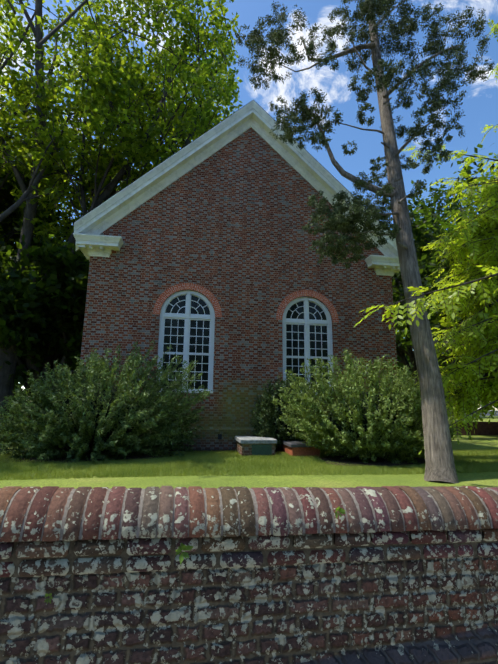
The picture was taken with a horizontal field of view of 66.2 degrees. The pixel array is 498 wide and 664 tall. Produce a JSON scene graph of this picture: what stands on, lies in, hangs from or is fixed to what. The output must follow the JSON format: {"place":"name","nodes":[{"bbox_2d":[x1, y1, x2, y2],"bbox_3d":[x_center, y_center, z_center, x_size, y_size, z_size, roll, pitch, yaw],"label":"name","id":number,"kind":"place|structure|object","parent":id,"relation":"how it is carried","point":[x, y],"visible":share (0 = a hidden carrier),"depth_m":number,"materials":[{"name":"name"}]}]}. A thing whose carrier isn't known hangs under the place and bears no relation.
{"place":"outdoors","nodes":[
{"label":"outdoors","id":0,"kind":"place"},
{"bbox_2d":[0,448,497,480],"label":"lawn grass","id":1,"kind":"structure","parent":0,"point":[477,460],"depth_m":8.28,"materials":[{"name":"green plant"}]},
{"bbox_2d":[0,415,497,488],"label":"churchyard lawn","id":2,"kind":"structure","parent":0,"point":[483,479],"depth_m":6.94,"materials":[{"name":"green plant"}]},
{"bbox_2d":[0,120,72,256],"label":"tree","id":3,"kind":"object","parent":2,"relation":"on","point":[9,197],"depth_m":17.60,"materials":[{"name":"green plant"}]},
{"bbox_2d":[0,215,89,396],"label":"tree","id":4,"kind":"object","parent":2,"relation":"on","point":[66,305],"depth_m":14.13,"materials":[{"name":"green plant"}]},
{"bbox_2d":[0,340,211,462],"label":"bush","id":5,"kind":"object","parent":2,"relation":"on","point":[26,433],"depth_m":9.33,"materials":[{"name":"green plant"}]},
{"bbox_2d":[0,0,242,437],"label":"tree","id":6,"kind":"object","parent":2,"relation":"on","point":[199,77],"depth_m":15.06,"materials":[{"name":"green plant"}]},
{"bbox_2d":[7,449,425,465],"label":"mulch beds","id":7,"kind":"object","parent":2,"relation":"on","point":[354,461],"visible":0.19,"depth_m":9.44,"materials":[{"name":"soil"}]},
{"bbox_2d":[80,128,397,449],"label":"church gable","id":8,"kind":"structure","parent":2,"relation":"on","point":[225,224],"depth_m":12.96,"materials":[{"name":"red brick"}]},
{"bbox_2d":[156,290,214,392],"bbox_3d":[-2.013,0.271,12.348,1.772,3.366,0.210,2,-11,-8],"label":"church window","id":9,"kind":"structure","parent":8,"relation":"on","point":[187,325],"depth_m":12.42,"materials":[{"name":"white wood"}]},
{"bbox_2d":[153,283,221,316],"bbox_3d":[-1.985,-1.073,12.525,2.222,1.111,0.001,2,-11,-8],"label":"window arch","id":10,"kind":"structure","parent":8,"relation":"attached to","point":[168,292],"depth_m":12.59,"materials":[{"name":"red brick"}]},
{"bbox_2d":[72,100,354,224],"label":"roof","id":11,"kind":"structure","parent":8,"relation":"on","point":[189,143],"depth_m":13.18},
{"bbox_2d":[73,100,399,275],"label":"gable trim","id":12,"kind":"structure","parent":8,"relation":"attached to","point":[90,227],"depth_m":13.42,"materials":[{"name":"white wood"}]},
{"bbox_2d":[282,297,332,394],"bbox_3d":[1.980,0.431,12.943,1.772,3.366,0.210,2,-11,-8],"label":"church window","id":13,"kind":"structure","parent":8,"relation":"on","point":[306,327],"depth_m":13.04,"materials":[{"name":"white wood"}]},
{"bbox_2d":[276,290,338,322],"bbox_3d":[2.008,-0.912,13.119,2.222,1.111,0.001,2,-11,-8],"label":"window arch","id":14,"kind":"structure","parent":8,"relation":"attached to","point":[287,300],"depth_m":13.18,"materials":[{"name":"red brick"}]},
{"bbox_2d":[0,556,497,663],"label":"churchyard wall","id":15,"kind":"structure","parent":2,"relation":"on","point":[434,611],"depth_m":1.83,"materials":[{"name":"brick"}]},
{"bbox_2d":[44,506,345,603],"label":"wall plants","id":16,"kind":"object","parent":15,"relation":"attached to","point":[183,547],"depth_m":1.77,"materials":[{"name":"green plant"}]},
{"bbox_2d":[0,486,497,576],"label":"brick wall","id":17,"kind":"structure","parent":15,"relation":"on","point":[51,544],"depth_m":1.87,"materials":[{"name":"red brick"}]},
{"bbox_2d":[0,488,497,541],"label":"wall coping","id":18,"kind":"object","parent":17,"relation":"attached to","point":[69,498],"visible":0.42,"depth_m":1.90,"materials":[{"name":"red brick"}]},
{"bbox_2d":[0,529,497,577],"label":"churchyard wall joint mortar","id":19,"kind":"object","parent":15,"relation":"on","point":[71,557],"visible":0.25,"depth_m":1.86,"materials":[{"name":"grey concrete"}]},
{"bbox_2d":[235,436,276,456],"bbox_3d":[0.165,3.270,10.932,0.998,0.480,1.395,2,-11,-8],"label":"tomb","id":20,"kind":"object","parent":2,"relation":"on","point":[251,445],"visible":0.88,"depth_m":10.31,"materials":[{"name":"stone"}]},
{"bbox_2d":[249,369,326,449],"bbox_3d":[1.298,2.329,11.682,2.580,2.465,1.507,2,-11,-8],"label":"bush","id":21,"kind":"object","parent":2,"relation":"on","point":[264,427],"depth_m":11.31,"materials":[{"name":"green plant"}]},
{"bbox_2d":[279,440,319,456],"bbox_3d":[1.415,3.342,10.983,0.851,0.385,1.645,2,-11,-8],"label":"tomb","id":22,"kind":"object","parent":2,"relation":"on","point":[295,448],"visible":0.5,"depth_m":10.25,"materials":[{"name":"brick"}]},
{"bbox_2d":[234,0,494,483],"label":"tree","id":23,"kind":"object","parent":2,"relation":"on","point":[340,222],"depth_m":9.16,"materials":[{"name":"green plant"}]},
{"bbox_2d":[271,348,460,464],"bbox_3d":[3.217,1.930,10.187,5.066,3.218,3.387,2,-11,-8],"label":"bush","id":24,"kind":"object","parent":2,"relation":"on","point":[325,429],"depth_m":9.32,"materials":[{"name":"green plant"}]},
{"bbox_2d":[379,179,469,395],"bbox_3d":[11.979,-1.697,27.056,14.748,16.879,11.501,2,-11,-8],"label":"tree","id":25,"kind":"object","parent":2,"relation":"on","point":[394,286],"depth_m":26.35,"materials":[{"name":"green plant"}]},
{"bbox_2d":[353,19,497,454],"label":"young tree","id":26,"kind":"object","parent":2,"relation":"on","point":[477,249],"depth_m":9.23,"materials":[{"name":"green plant"}]},
{"bbox_2d":[409,180,479,268],"bbox_3d":[16.722,-2.951,24.983,15.028,18.633,17.695,2,-11,-8],"label":"tree","id":27,"kind":"object","parent":2,"relation":"on","point":[426,216],"depth_m":24.34,"materials":[{"name":"green plant"}]},
{"bbox_2d":[392,143,497,384],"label":"tree","id":28,"kind":"object","parent":2,"relation":"on","point":[428,270],"depth_m":18.97,"materials":[{"name":"green plant"}]},
{"bbox_2d":[448,421,497,434],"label":"wall","id":29,"kind":"structure","parent":2,"relation":"on","point":[486,428],"depth_m":20.09,"materials":[{"name":"brick"}]},
{"bbox_2d":[0,0,497,410],"label":"sky","id":30,"kind":"structure","parent":0,"point":[480,101],"materials":[{"name":"blue"}]},
{"bbox_2d":[450,411,497,415],"bbox_3d":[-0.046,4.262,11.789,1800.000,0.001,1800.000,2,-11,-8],"label":"ground","id":31,"kind":"structure","parent":0,"point":[487,414],"depth_m":163.03,"materials":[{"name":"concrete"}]},
{"bbox_2d":[14,330,497,416],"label":"tree line","id":32,"kind":"object","parent":31,"relation":"on","point":[398,365],"depth_m":63.81,"materials":[{"name":"green plant"}]}
]}

